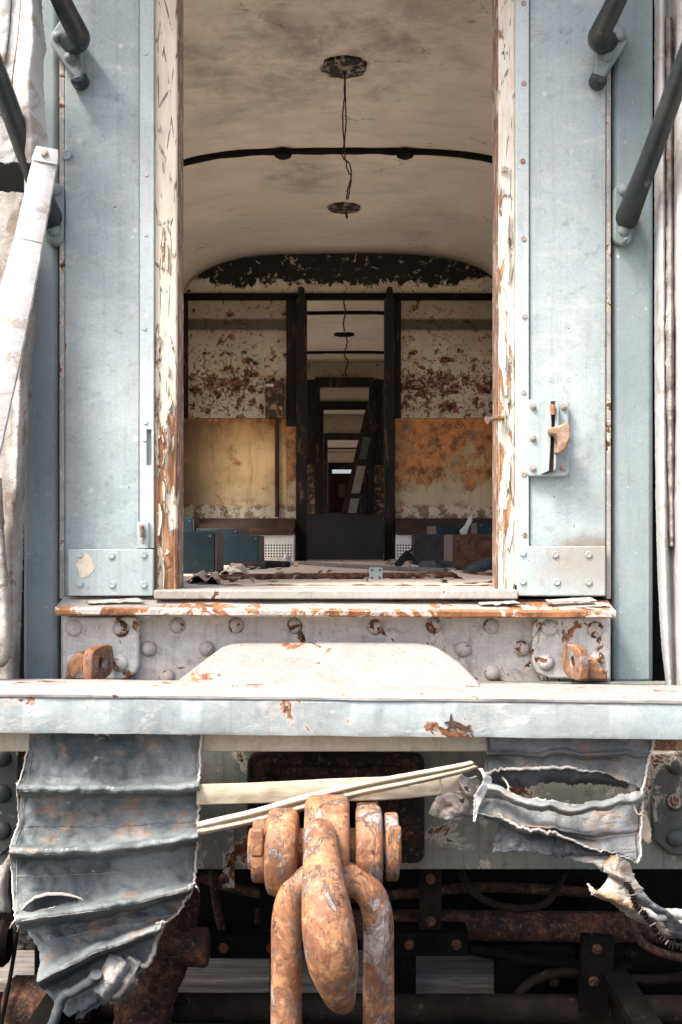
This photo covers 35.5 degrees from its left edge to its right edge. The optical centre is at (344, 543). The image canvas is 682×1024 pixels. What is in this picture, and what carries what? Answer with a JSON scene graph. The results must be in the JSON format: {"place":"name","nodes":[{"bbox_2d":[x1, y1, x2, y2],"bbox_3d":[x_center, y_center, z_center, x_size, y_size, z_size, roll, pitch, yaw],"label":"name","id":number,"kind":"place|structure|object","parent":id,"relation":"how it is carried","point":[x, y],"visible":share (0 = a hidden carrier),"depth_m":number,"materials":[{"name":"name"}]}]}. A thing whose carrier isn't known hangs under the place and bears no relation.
{"place":"outdoors","nodes":[
{"label":"outdoors","id":0,"kind":"place"},
{"bbox_2d":[194,529,248,534],"bbox_3d":[-0.867,0.015,7.448,0.346,0.234,0.304,0,0,8],"label":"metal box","id":1,"kind":"object","parent":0,"point":[235,531],"visible":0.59,"depth_m":7.30,"materials":[{"name":"metal"}]},
{"bbox_2d":[9,922,493,1023],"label":"ground","id":2,"kind":"structure","parent":0,"point":[24,941],"depth_m":3.89,"materials":[{"name":"grey gravel"}]},
{"bbox_2d":[26,993,98,1023],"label":"rail","id":3,"kind":"object","parent":2,"relation":"on","point":[41,1014],"visible":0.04,"depth_m":2.72,"materials":[{"name":"brown metal"}]},
{"bbox_2d":[17,922,362,1023],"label":"ballast","id":4,"kind":"structure","parent":2,"relation":"on","point":[21,946],"depth_m":3.84,"materials":[{"name":"gravel"}]},
{"bbox_2d":[0,950,493,992],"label":"railway sleeper","id":5,"kind":"object","parent":4,"relation":"on","point":[455,974],"depth_m":3.33,"materials":[{"name":"grey wood"}]},
{"bbox_2d":[0,0,681,1023],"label":"railway carriage","id":6,"kind":"object","parent":2,"relation":"on","point":[478,262],"visible":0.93,"depth_m":3.05,"materials":[{"name":"grey paint"}]},
{"bbox_2d":[0,191,36,678],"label":"side curtain","id":7,"kind":"object","parent":6,"relation":"hanging from","point":[13,461],"visible":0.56,"depth_m":2.91,"materials":[{"name":"fabric"}]},
{"bbox_2d":[0,478,10,667],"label":"canvas scrap","id":8,"kind":"object","parent":7,"relation":"attached to","point":[5,645],"visible":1,"depth_m":2.80,"materials":[{"name":"white fabric"}]},
{"bbox_2d":[0,0,47,163],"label":"side curtain","id":9,"kind":"object","parent":6,"relation":"hanging from","point":[23,48],"visible":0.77,"depth_m":2.84,"materials":[{"name":"white fabric"}]},
{"bbox_2d":[0,146,58,453],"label":"taped bar","id":10,"kind":"object","parent":6,"relation":"attached to","point":[18,285],"visible":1,"depth_m":2.69,"materials":[{"name":"white metal"}]},
{"bbox_2d":[47,969,101,1023],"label":"air hose","id":11,"kind":"object","parent":6,"relation":"attached to","point":[91,980],"visible":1,"depth_m":2.60,"materials":[{"name":"grey rubber"}]},
{"bbox_2d":[62,0,139,595],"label":"door panel","id":12,"kind":"structure","parent":6,"relation":"in","point":[101,154],"depth_m":3.04,"materials":[{"name":"blue paint"}]},
{"bbox_2d":[9,733,202,1019],"bbox_3d":[-0.601,0.823,2.648,0.493,0.733,0.158,0,0,0],"label":"canvas curtain","id":13,"kind":"object","parent":6,"relation":"hanging from","point":[103,849],"visible":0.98,"depth_m":2.67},
{"bbox_2d":[0,855,10,912],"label":"canvas scrap","id":14,"kind":"object","parent":13,"relation":"attached to","point":[5,904],"visible":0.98,"depth_m":2.69,"materials":[{"name":"white fabric"}]},
{"bbox_2d":[183,518,198,531],"bbox_3d":[-1.141,-0.022,7.448,0.217,0.307,0.304,0,0,0],"label":"metal box","id":15,"kind":"object","parent":6,"relation":"on","point":[190,524],"visible":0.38,"depth_m":7.30,"materials":[{"name":"teal metal"}]},
{"bbox_2d":[183,532,223,573],"bbox_3d":[-0.791,0.040,4.808,0.462,0.184,0.304,0,0,0],"label":"metal box","id":16,"kind":"object","parent":6,"relation":"on","point":[202,551],"visible":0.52,"depth_m":4.66,"materials":[{"name":"teal metal"}]},
{"bbox_2d":[188,570,229,584],"bbox_3d":[-0.461,0.115,3.685,0.154,0.036,0.547,0,0,-6],"label":"linoleum scrap","id":17,"kind":"object","parent":6,"relation":"on","point":[203,573],"visible":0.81,"depth_m":3.56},
{"bbox_2d":[219,564,247,573],"bbox_3d":[-0.474,0.110,4.550,0.116,0.042,0.510,0,0,-4],"label":"linoleum scrap","id":18,"kind":"object","parent":6,"relation":"on","point":[242,568],"visible":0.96,"depth_m":4.46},
{"bbox_2d":[224,535,263,564],"bbox_3d":[-0.683,0.041,6.673,0.340,0.181,0.354,0,0,0],"label":"metal box","id":19,"kind":"object","parent":6,"relation":"on","point":[239,549],"visible":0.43,"depth_m":6.50,"materials":[{"name":"teal metal"}]},
{"bbox_2d":[243,560,290,568],"bbox_3d":[-0.392,0.108,5.571,0.195,0.044,0.209,0,0,-40],"label":"cloth roll","id":20,"kind":"object","parent":6,"relation":"on","point":[264,564],"visible":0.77,"depth_m":5.50,"materials":[{"name":"brown fabric"}]},
{"bbox_2d":[197,775,460,804],"bbox_3d":[-0.040,0.600,2.624,0.652,0.091,0.024,0,0,1],"label":"webbing strap","id":21,"kind":"object","parent":6,"relation":"attached to","point":[244,793],"visible":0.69,"depth_m":2.62,"materials":[{"name":"beige fabric"}]},
{"bbox_2d":[301,817,357,1014],"bbox_3d":[-0.031,0.840,2.402,0.122,0.442,0.381,0,0,0],"label":"coupling link","id":22,"kind":"object","parent":6,"relation":"hanging from","point":[329,936],"visible":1,"depth_m":2.25,"materials":[{"name":"brown metal"}]},
{"bbox_2d":[271,862,393,1023],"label":"chain shackle","id":23,"kind":"object","parent":22,"relation":"hanging from","point":[367,892],"visible":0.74,"depth_m":2.39,"materials":[{"name":"brown metal"}]},
{"bbox_2d":[249,561,409,573],"bbox_3d":[-0.004,0.126,5.750,0.805,0.019,3.101,0,0,0],"label":"linoleum sheet","id":24,"kind":"object","parent":6,"relation":"on","point":[304,569],"visible":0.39,"depth_m":5.16,"materials":[{"name":"beige plastic"}]},
{"bbox_2d":[246,569,281,573],"bbox_3d":[-0.346,0.125,4.625,0.165,0.015,0.651,0,0,-3],"label":"paper scrap","id":25,"kind":"object","parent":24,"relation":"on","point":[267,571],"visible":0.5,"depth_m":4.71,"materials":[{"name":"white paper"}]},
{"bbox_2d":[282,554,293,564],"bbox_3d":[-0.336,0.096,6.175,0.082,0.076,0.250,0,0,0],"label":"paper scrap","id":26,"kind":"object","parent":24,"relation":"on","point":[287,557],"visible":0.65,"depth_m":6.16,"materials":[{"name":"white paper"}]},
{"bbox_2d":[298,561,447,571],"bbox_3d":[0.058,0.118,5.488,0.086,0.025,1.936,0,0,-21],"label":"floor pipe","id":27,"kind":"object","parent":24,"relation":"on","point":[399,568],"visible":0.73,"depth_m":5.15,"materials":[{"name":"metal"}]},
{"bbox_2d":[394,550,418,566],"bbox_3d":[0.341,0.087,5.539,0.150,0.100,0.489,0,0,0],"label":"cloth rag","id":28,"kind":"object","parent":24,"relation":"on","point":[404,557],"visible":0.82,"depth_m":5.52,"materials":[{"name":"black fabric"}]},
{"bbox_2d":[196,761,477,834],"bbox_3d":[-0.020,0.623,2.590,0.691,0.189,0.048,0,0,2],"label":"webbing strap","id":29,"kind":"object","parent":6,"relation":"attached to","point":[297,803],"visible":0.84,"depth_m":2.58,"materials":[{"name":"beige fabric"}]},
{"bbox_2d":[183,559,491,585],"bbox_3d":[0.005,0.120,5.483,1.830,0.022,4.430,0,0,0],"label":"paint debris","id":30,"kind":"object","parent":6,"relation":"on","point":[236,579],"visible":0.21,"depth_m":3.95,"materials":[{"name":"grey paint"}]},
{"bbox_2d":[192,572,491,581],"bbox_3d":[0.097,0.120,3.894,1.332,0.023,0.196,0,0,-17],"label":"floor pipe","id":31,"kind":"object","parent":6,"relation":"on","point":[402,575],"visible":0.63,"depth_m":3.93,"materials":[{"name":"metal"}]},
{"bbox_2d":[342,301,345,330],"bbox_3d":[-0.002,-2.025,9.200,0.034,0.387,0.010,0,0,0],"label":"hanging wire","id":32,"kind":"object","parent":6,"relation":"hanging from","point":[344,315],"visible":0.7,"depth_m":9.20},
{"bbox_2d":[306,512,383,559],"bbox_3d":[0.003,-0.056,8.010,0.582,0.355,0.020,0,0,0],"label":"plywood board","id":33,"kind":"object","parent":6,"relation":"on","point":[335,536],"visible":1,"depth_m":8.00,"materials":[{"name":"black wood"}]},
{"bbox_2d":[344,336,348,376],"bbox_3d":[0.020,-1.996,11.300,0.055,0.461,0.011,0,0,0],"label":"hanging wire","id":34,"kind":"object","parent":6,"relation":"hanging from","point":[345,357],"visible":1,"depth_m":11.29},
{"bbox_2d":[342,71,351,199],"bbox_3d":[0.011,-1.897,4.960,0.050,0.595,0.005,0,0,0],"label":"hanging wire","id":35,"kind":"object","parent":6,"relation":"hanging from","point":[344,139],"visible":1,"depth_m":4.96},
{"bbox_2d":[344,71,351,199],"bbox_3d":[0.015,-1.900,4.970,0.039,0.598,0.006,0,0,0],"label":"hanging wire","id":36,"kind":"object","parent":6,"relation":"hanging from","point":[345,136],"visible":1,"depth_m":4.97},
{"bbox_2d":[224,578,488,585],"bbox_3d":[0.048,0.127,3.550,0.856,0.013,0.501,0,0,0],"label":"linoleum sheet","id":37,"kind":"object","parent":6,"relation":"on","point":[349,582],"visible":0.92,"depth_m":3.46,"materials":[{"name":"beige plastic"}]},
{"bbox_2d":[369,567,382,578],"bbox_3d":[0.111,0.108,3.753,0.048,0.048,0.010,0,0,0],"label":"bracket plate","id":38,"kind":"object","parent":37,"relation":"on","point":[375,572],"visible":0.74,"depth_m":3.75,"materials":[{"name":"grey metal"}]},
{"bbox_2d":[341,401,377,513],"bbox_3d":[0.126,-0.776,12.620,0.553,1.814,0.060,0,0,0],"label":"door leaf","id":39,"kind":"object","parent":6,"relation":"on","point":[354,495],"visible":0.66,"depth_m":12.60,"materials":[{"name":"brown wood"}]},
{"bbox_2d":[409,542,418,552],"bbox_3d":[0.372,0.049,6.100,0.014,0.120,0.234,0,0,29],"label":"wood stick","id":40,"kind":"object","parent":6,"relation":"on","point":[413,547],"visible":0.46,"depth_m":6.14,"materials":[{"name":"black wood"}]},
{"bbox_2d":[411,534,448,564],"bbox_3d":[0.555,0.037,6.748,0.245,0.190,0.304,0,0,0],"label":"metal box","id":41,"kind":"object","parent":6,"relation":"on","point":[429,547],"visible":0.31,"depth_m":6.60,"materials":[{"name":"black metal"}]},
{"bbox_2d":[419,560,454,567],"bbox_3d":[0.456,0.108,5.261,0.119,0.052,0.143,0,0,-33],"label":"cloth roll","id":42,"kind":"object","parent":6,"relation":"on","point":[433,564],"visible":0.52,"depth_m":5.22,"materials":[{"name":"grey fabric"}]},
{"bbox_2d":[435,559,450,567],"bbox_3d":[0.463,0.102,4.950,0.018,0.057,0.123,0,0,-32],"label":"wood stick","id":43,"kind":"object","parent":6,"relation":"on","point":[442,564],"visible":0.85,"depth_m":4.95,"materials":[{"name":"black wood"}]},
{"bbox_2d":[427,526,462,533],"bbox_3d":[0.698,0.005,7.422,0.194,0.255,0.254,0,0,-10],"label":"metal box","id":44,"kind":"object","parent":6,"relation":"on","point":[443,529],"visible":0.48,"depth_m":7.30,"materials":[{"name":"blue metal"}]},
{"bbox_2d":[444,534,491,569],"bbox_3d":[0.764,0.043,5.448,0.473,0.179,0.304,0,0,-3],"label":"metal box","id":45,"kind":"object","parent":6,"relation":"on","point":[462,551],"visible":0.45,"depth_m":5.29,"materials":[{"name":"brown metal"}]},
{"bbox_2d":[460,514,471,533],"bbox_3d":[0.618,-0.097,5.426,0.064,0.107,0.012,0,0,0],"label":"wood splinter","id":46,"kind":"object","parent":45,"relation":"on","point":[464,529],"visible":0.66,"depth_m":5.42,"materials":[{"name":"white wood"}]},
{"bbox_2d":[451,570,491,581],"bbox_3d":[0.565,0.116,3.899,0.318,0.032,0.602,0,0,0],"label":"linoleum scrap","id":47,"kind":"object","parent":6,"relation":"on","point":[472,577],"visible":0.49,"depth_m":3.82,"materials":[{"name":"beige plastic"}]},
{"bbox_2d":[461,558,491,571],"bbox_3d":[0.589,0.091,4.500,0.092,0.089,0.363,0,0,43],"label":"cloth roll","id":48,"kind":"object","parent":6,"relation":"on","point":[483,565],"visible":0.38,"depth_m":4.47,"materials":[{"name":"grey fabric"}]},
{"bbox_2d":[471,522,491,533],"bbox_3d":[0.982,-0.004,7.148,0.231,0.272,0.304,0,0,0],"label":"metal box","id":49,"kind":"object","parent":6,"relation":"on","point":[481,528],"visible":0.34,"depth_m":7.00,"materials":[{"name":"blue metal"}]},
{"bbox_2d":[428,737,654,863],"bbox_3d":[0.494,0.628,2.648,0.575,0.329,0.149,0,0,0],"label":"torn curtain","id":50,"kind":"object","parent":6,"relation":"hanging from","point":[619,825],"visible":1,"depth_m":2.65,"materials":[{"name":"fabric"}]},
{"bbox_2d":[568,855,681,950],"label":"canvas tail","id":51,"kind":"object","parent":50,"relation":"hanging from","point":[621,889],"visible":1,"depth_m":2.59},
{"bbox_2d":[529,0,605,594],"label":"door panel","id":52,"kind":"structure","parent":6,"relation":"in","point":[567,117],"depth_m":3.04,"materials":[{"name":"blue paint"}]},
{"bbox_2d":[654,0,681,684],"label":"side curtain","id":53,"kind":"object","parent":6,"relation":"hanging from","point":[669,565],"visible":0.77,"depth_m":2.93,"materials":[{"name":"white fabric"}]},
{"bbox_2d":[665,17,674,546],"bbox_3d":[0.894,-0.719,2.931,0.030,1.457,0.054,0,0,40],"label":"canvas scrap","id":54,"kind":"object","parent":53,"relation":"attached to","point":[669,353],"visible":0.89,"depth_m":2.92,"materials":[{"name":"white fabric"}]},
{"bbox_2d":[557,896,661,1023],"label":"rail","id":55,"kind":"object","parent":2,"relation":"on","point":[629,1004],"visible":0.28,"depth_m":2.87,"materials":[{"name":"brown metal"}]},
{"bbox_2d":[332,470,350,472],"label":"sky","id":56,"kind":"structure","parent":0,"point":[333,471],"materials":[{"name":"white"}]}
]}

